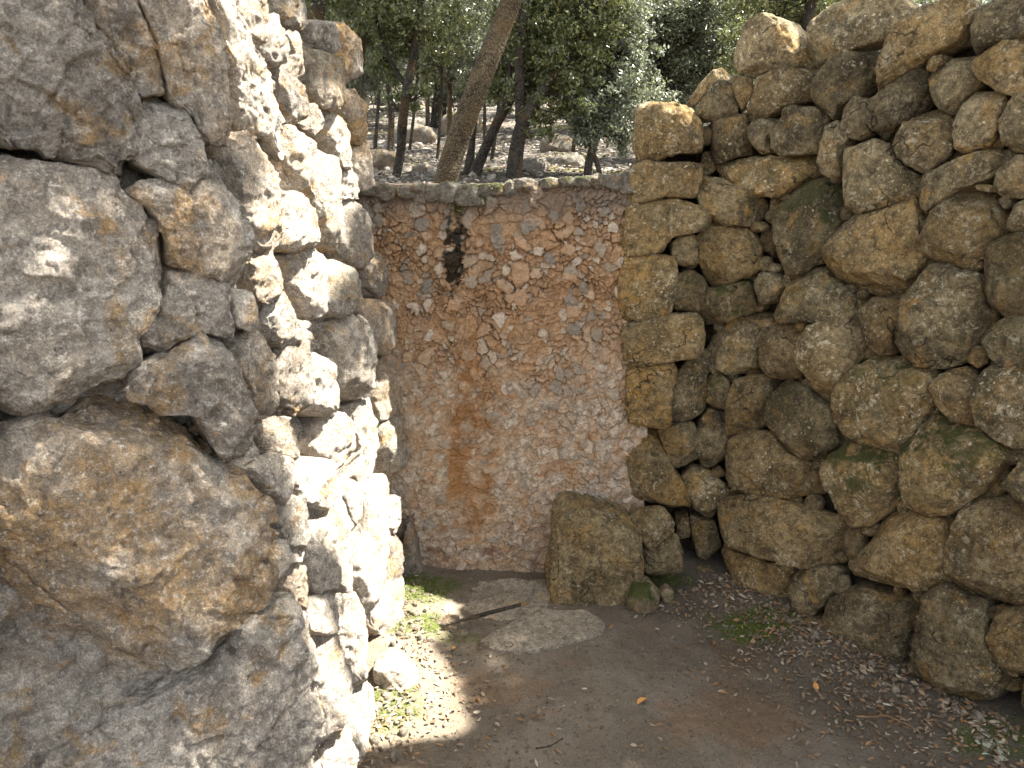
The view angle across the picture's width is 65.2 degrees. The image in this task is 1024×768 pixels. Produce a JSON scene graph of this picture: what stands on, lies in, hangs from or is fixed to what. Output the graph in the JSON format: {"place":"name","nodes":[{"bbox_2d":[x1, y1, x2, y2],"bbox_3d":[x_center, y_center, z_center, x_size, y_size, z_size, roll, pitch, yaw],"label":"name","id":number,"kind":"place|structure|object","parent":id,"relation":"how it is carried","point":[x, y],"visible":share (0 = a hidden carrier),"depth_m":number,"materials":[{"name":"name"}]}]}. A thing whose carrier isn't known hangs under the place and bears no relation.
{"place":"outdoors","nodes":[
{"label":"outdoors","id":0,"kind":"place"},
{"bbox_2d":[375,90,385,105],"bbox_3d":[-2.671,-8.809,16.262,4.185,6.043,3.651,6,16,21],"label":"holm oak","id":1,"kind":"object","parent":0,"point":[380,99],"visible":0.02,"depth_m":16.87,"materials":[{"name":"green plant"}]},
{"bbox_2d":[365,74,753,182],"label":"forest ground","id":2,"kind":"structure","parent":0,"point":[503,136],"depth_m":7.09,"materials":[{"name":"grey soil"}]},
{"bbox_2d":[305,0,412,34],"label":"oak","id":3,"kind":"object","parent":2,"relation":"on","point":[316,9],"visible":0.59,"depth_m":4.01,"materials":[{"name":"green plant"}]},
{"bbox_2d":[308,7,418,120],"bbox_3d":[-2.249,-5.800,11.070,3.410,4.299,3.576,12,19,38],"label":"holm oak","id":4,"kind":"object","parent":2,"relation":"on","point":[358,88],"visible":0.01,"depth_m":11.22,"materials":[{"name":"green plant"}]},
{"bbox_2d":[325,0,413,100],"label":"oak sapling","id":5,"kind":"object","parent":2,"relation":"on","point":[366,40],"visible":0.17,"depth_m":4.88,"materials":[{"name":"green plant"}]},
{"bbox_2d":[370,149,395,169],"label":"slope rock","id":6,"kind":"object","parent":2,"relation":"on","point":[382,158],"visible":0.39,"depth_m":5.11,"materials":[{"name":"stone"}]},
{"bbox_2d":[365,2,426,149],"bbox_3d":[-0.920,-2.437,6.150,0.692,1.424,0.481,0,15,0],"label":"oak sapling","id":7,"kind":"object","parent":2,"relation":"on","point":[376,123],"visible":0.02,"depth_m":6.29,"materials":[{"name":"brown plant"}]},
{"bbox_2d":[305,0,490,115],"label":"holm oak","id":8,"kind":"object","parent":2,"relation":"on","point":[437,92],"visible":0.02,"depth_m":9.60,"materials":[{"name":"green plant"}]},
{"bbox_2d":[348,0,448,150],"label":"oak sapling","id":9,"kind":"object","parent":2,"relation":"on","point":[373,84],"visible":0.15,"depth_m":5.52,"materials":[{"name":"green plant"}]},
{"bbox_2d":[365,63,433,111],"bbox_3d":[-1.941,-6.409,13.617,3.180,3.551,3.518,2,15,8],"label":"holm oak","id":10,"kind":"object","parent":2,"relation":"on","point":[398,106],"visible":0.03,"depth_m":14.07,"materials":[{"name":"green plant"}]},
{"bbox_2d":[387,121,436,143],"bbox_3d":[-0.954,-2.340,7.655,0.481,0.332,0.409,0,15,0],"label":"slope rock","id":11,"kind":"object","parent":2,"relation":"on","point":[424,134],"visible":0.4,"depth_m":7.50,"materials":[{"name":"stone"}]},
{"bbox_2d":[325,1,502,128],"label":"holm oak","id":12,"kind":"object","parent":2,"relation":"on","point":[434,119],"visible":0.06,"depth_m":10.02,"materials":[{"name":"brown plant"}]},
{"bbox_2d":[411,164,426,174],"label":"slope rock","id":13,"kind":"object","parent":2,"relation":"on","point":[420,168],"visible":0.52,"depth_m":4.70,"materials":[{"name":"stone"}]},
{"bbox_2d":[340,0,498,179],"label":"oak sapling","id":14,"kind":"object","parent":2,"relation":"on","point":[410,38],"visible":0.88,"depth_m":4.41,"materials":[{"name":"green plant"}]},
{"bbox_2d":[395,0,449,149],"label":"oak sapling","id":15,"kind":"object","parent":2,"relation":"on","point":[413,119],"visible":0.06,"depth_m":7.04,"materials":[{"name":"green plant"}]},
{"bbox_2d":[401,2,489,126],"bbox_3d":[-0.817,-3.204,8.082,1.215,1.582,0.939,0,15,0],"label":"oak sapling","id":16,"kind":"object","parent":2,"relation":"on","point":[427,111],"visible":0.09,"depth_m":8.05,"materials":[{"name":"green plant"}]},
{"bbox_2d":[415,0,484,160],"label":"oak sapling","id":17,"kind":"object","parent":2,"relation":"on","point":[443,58],"visible":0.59,"depth_m":5.96,"materials":[{"name":"green plant"}]},
{"bbox_2d":[441,112,482,135],"bbox_3d":[-0.555,-2.765,8.582,0.480,0.327,0.445,0,15,0],"label":"slope rock","id":18,"kind":"object","parent":2,"relation":"on","point":[444,125],"visible":0.23,"depth_m":8.45,"materials":[{"name":"stone"}]},
{"bbox_2d":[433,0,521,182],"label":"leaning oak","id":19,"kind":"object","parent":2,"relation":"on","point":[473,98],"visible":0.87,"depth_m":3.67,"materials":[{"name":"brown plant"}]},
{"bbox_2d":[455,0,499,139],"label":"oak sapling","id":20,"kind":"object","parent":2,"relation":"on","point":[484,105],"visible":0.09,"depth_m":7.86,"materials":[{"name":"green plant"}]},
{"bbox_2d":[482,15,526,161],"bbox_3d":[0.010,-2.278,5.841,0.538,1.390,0.523,0,15,0],"label":"oak sapling","id":21,"kind":"object","parent":2,"relation":"on","point":[493,148],"visible":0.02,"depth_m":5.94,"materials":[{"name":"brown plant"}]},
{"bbox_2d":[522,157,549,171],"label":"slope rock","id":22,"kind":"object","parent":2,"relation":"on","point":[531,164],"visible":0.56,"depth_m":4.67,"materials":[{"name":"stone"}]},
{"bbox_2d":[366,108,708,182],"bbox_3d":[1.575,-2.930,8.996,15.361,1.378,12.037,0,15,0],"label":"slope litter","id":23,"kind":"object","parent":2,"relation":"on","point":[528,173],"visible":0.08,"depth_m":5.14,"materials":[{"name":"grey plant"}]},
{"bbox_2d":[413,0,662,133],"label":"oak sapling","id":24,"kind":"object","parent":2,"relation":"on","point":[461,74],"visible":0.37,"depth_m":6.74,"materials":[{"name":"green plant"}]},
{"bbox_2d":[524,18,573,151],"bbox_3d":[0.369,-2.581,6.471,0.682,1.448,0.563,10,18,33],"label":"oak sapling","id":25,"kind":"object","parent":2,"relation":"on","point":[549,109],"visible":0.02,"depth_m":6.58,"materials":[{"name":"brown plant"}]},
{"bbox_2d":[463,0,651,175],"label":"slanting oak","id":26,"kind":"object","parent":2,"relation":"on","point":[476,165],"visible":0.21,"depth_m":4.50,"materials":[{"name":"green plant"}]},
{"bbox_2d":[539,134,575,151],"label":"slope rock","id":27,"kind":"object","parent":2,"relation":"on","point":[561,143],"visible":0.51,"depth_m":6.61,"materials":[{"name":"stone"}]},
{"bbox_2d":[369,100,746,182],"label":"slope scree","id":28,"kind":"structure","parent":2,"relation":"on","point":[431,171],"depth_m":4.92,"materials":[{"name":"stone"}]},
{"bbox_2d":[482,0,643,177],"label":"dark oak","id":29,"kind":"object","parent":2,"relation":"on","point":[565,77],"visible":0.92,"depth_m":4.18,"materials":[{"name":"green plant"}]},
{"bbox_2d":[556,152,584,168],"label":"slope rock","id":30,"kind":"object","parent":2,"relation":"on","point":[573,159],"visible":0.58,"depth_m":5.32,"materials":[{"name":"stone"}]},
{"bbox_2d":[477,0,722,123],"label":"holm oak","id":31,"kind":"object","parent":2,"relation":"on","point":[597,62],"depth_m":8.87,"materials":[{"name":"green plant"}]},
{"bbox_2d":[571,18,638,152],"bbox_3d":[0.587,-2.187,5.605,0.590,1.377,0.561,0,15,0],"label":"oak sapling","id":32,"kind":"object","parent":2,"relation":"on","point":[573,147],"visible":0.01,"depth_m":5.75,"materials":[{"name":"green plant"}]},
{"bbox_2d":[545,0,681,174],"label":"bushy oak","id":33,"kind":"object","parent":2,"relation":"on","point":[613,98],"visible":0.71,"depth_m":4.32,"materials":[{"name":"green plant"}]},
{"bbox_2d":[616,0,777,122],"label":"grey leaved oak","id":34,"kind":"object","parent":2,"relation":"on","point":[695,32],"visible":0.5,"depth_m":5.68,"materials":[{"name":"green plant"}]},
{"bbox_2d":[697,0,924,55],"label":"holm oak","id":35,"kind":"object","parent":2,"relation":"on","point":[794,7],"visible":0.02,"depth_m":9.38,"materials":[{"name":"green plant"}]},
{"bbox_2d":[708,0,929,76],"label":"oak","id":36,"kind":"object","parent":2,"relation":"on","point":[803,13],"visible":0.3,"depth_m":4.80,"materials":[{"name":"green plant"}]},
{"bbox_2d":[910,0,994,5],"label":"holm oak","id":37,"kind":"object","parent":2,"relation":"on","point":[985,2],"depth_m":8.69,"materials":[{"name":"green plant"}]},
{"bbox_2d":[357,547,1023,767],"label":"earth floor","id":38,"kind":"structure","parent":0,"point":[603,754],"depth_m":2.49,"materials":[{"name":"brown soil"}]},
{"bbox_2d":[0,0,407,767],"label":"dry stone wall","id":39,"kind":"structure","parent":38,"relation":"on","point":[202,448],"depth_m":1.38,"materials":[{"name":"stone"}]},
{"bbox_2d":[373,649,417,690],"bbox_3d":[-0.368,0.928,2.565,0.145,0.135,0.155,0,15,0],"label":"flat stone","id":40,"kind":"object","parent":38,"relation":"on","point":[395,668],"visible":0.83,"depth_m":2.51,"materials":[{"name":"stone"}]},
{"bbox_2d":[402,516,422,573],"bbox_3d":[-0.405,0.678,3.241,0.085,0.307,0.116,0,15,0],"label":"corner stone","id":41,"kind":"object","parent":38,"relation":"on","point":[412,564],"visible":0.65,"depth_m":3.19,"materials":[{"name":"stone"}]},
{"bbox_2d":[437,614,459,631],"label":"pink stone","id":42,"kind":"object","parent":38,"relation":"on","point":[447,618],"visible":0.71,"depth_m":2.86,"materials":[{"name":"stone"}]},
{"bbox_2d":[442,601,529,625],"bbox_3d":[-0.088,0.834,2.900,0.342,0.026,0.021,-6,16,-22],"label":"stick","id":43,"kind":"object","parent":38,"relation":"on","point":[487,613],"visible":1,"depth_m":2.89,"materials":[{"name":"brown wood"}]},
{"bbox_2d":[352,172,656,572],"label":"rubble wall","id":44,"kind":"structure","parent":38,"relation":"on","point":[505,359],"depth_m":3.08,"materials":[{"name":"stone"}]},
{"bbox_2d":[463,578,549,620],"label":"stone slab","id":45,"kind":"structure","parent":38,"relation":"on","point":[511,591],"depth_m":3.07,"materials":[{"name":"grey stone"}]},
{"bbox_2d":[480,608,605,654],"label":"stone slab","id":46,"kind":"structure","parent":38,"relation":"on","point":[542,630],"depth_m":2.84,"materials":[{"name":"grey stone"}]},
{"bbox_2d":[535,738,562,748],"bbox_3d":[0.110,1.029,2.283,0.091,0.014,0.022,-7,17,-25],"label":"twig","id":47,"kind":"object","parent":38,"relation":"on","point":[548,745],"visible":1,"depth_m":2.27,"materials":[{"name":"brown wood"}]},
{"bbox_2d":[374,572,801,729],"bbox_3d":[0.180,0.832,2.966,1.576,0.059,0.890,-6,16,-20],"label":"moss","id":48,"kind":"object","parent":38,"relation":"on","point":[431,630],"visible":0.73,"depth_m":2.89,"materials":[{"name":"green plant"}]},
{"bbox_2d":[544,492,643,606],"bbox_3d":[0.326,0.673,3.138,0.403,0.458,0.331,0,15,0],"label":"boulder","id":49,"kind":"object","parent":38,"relation":"on","point":[594,554],"visible":0.84,"depth_m":3.01,"materials":[{"name":"stone"}]},
{"bbox_2d":[637,697,646,704],"bbox_3d":[0.403,0.979,2.475,0.036,0.014,0.026,0,15,0],"label":"dry leaf","id":50,"kind":"object","parent":38,"relation":"on","point":[640,699],"visible":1,"depth_m":2.48,"materials":[{"name":"orange plant"}]},
{"bbox_2d":[625,576,660,614],"bbox_3d":[0.493,0.803,3.026,0.134,0.136,0.154,0,15,0],"label":"mossy stone","id":51,"kind":"object","parent":38,"relation":"on","point":[642,595],"visible":0.93,"depth_m":2.97,"materials":[{"name":"stone"}]},
{"bbox_2d":[642,533,684,575],"bbox_3d":[0.586,0.664,3.126,0.170,0.189,0.162,0,15,0],"label":"grey stone","id":52,"kind":"object","parent":38,"relation":"on","point":[664,557],"visible":0.81,"depth_m":3.07,"materials":[{"name":"stone"}]},
{"bbox_2d":[629,505,674,549],"bbox_3d":[0.540,0.549,3.101,0.175,0.154,0.151,0,15,0],"label":"wedge stone","id":53,"kind":"object","parent":52,"relation":"on","point":[655,524],"visible":0.88,"depth_m":3.05,"materials":[{"name":"brown stone"}]},
{"bbox_2d":[659,583,673,603],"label":"mossy stone","id":54,"kind":"object","parent":38,"relation":"on","point":[667,593],"visible":0.91,"depth_m":3.04,"materials":[{"name":"stone"}]},
{"bbox_2d":[358,570,1023,767],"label":"leaf litter","id":55,"kind":"object","parent":38,"relation":"on","point":[900,678],"visible":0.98,"depth_m":2.50,"materials":[{"name":"brown plant"}]},
{"bbox_2d":[855,715,915,728],"bbox_3d":[1.112,0.996,2.383,0.162,0.022,0.036,7,17,24],"label":"twig","id":56,"kind":"object","parent":55,"relation":"on","point":[861,716],"visible":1,"depth_m":2.39,"materials":[{"name":"brown wood"}]},
{"bbox_2d":[953,694,976,716],"bbox_3d":[1.341,0.951,2.391,0.018,0.011,0.139,0,15,-2],"label":"twig","id":57,"kind":"object","parent":55,"relation":"on","point":[960,703],"visible":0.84,"depth_m":2.37,"materials":[{"name":"brown wood"}]},
{"bbox_2d":[363,565,1021,767],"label":"grit","id":58,"kind":"object","parent":38,"relation":"on","point":[642,708],"visible":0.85,"depth_m":2.51,"materials":[{"name":"brown gravel"}]},
{"bbox_2d":[369,574,1018,762],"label":"pebbles","id":59,"kind":"object","parent":38,"relation":"on","point":[375,738],"visible":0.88,"depth_m":2.48,"materials":[{"name":"grey stone"}]},
{"bbox_2d":[813,682,818,690],"bbox_3d":[0.967,0.964,2.547,0.018,0.010,0.040,0,15,0],"label":"dry leaf","id":60,"kind":"object","parent":38,"relation":"on","point":[815,684],"visible":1,"depth_m":2.55,"materials":[{"name":"orange plant"}]},
{"bbox_2d":[616,0,1023,708],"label":"dry stone wall","id":61,"kind":"structure","parent":38,"relation":"on","point":[820,298],"depth_m":2.60,"materials":[{"name":"brown stone"}]},
{"bbox_2d":[975,728,1009,760],"bbox_3d":[1.375,1.018,2.257,0.128,0.029,0.128,6,16,23],"label":"lichen tuft","id":62,"kind":"object","parent":38,"relation":"on","point":[988,745],"visible":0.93,"depth_m":2.24,"materials":[{"name":"grey plant"}]}
]}

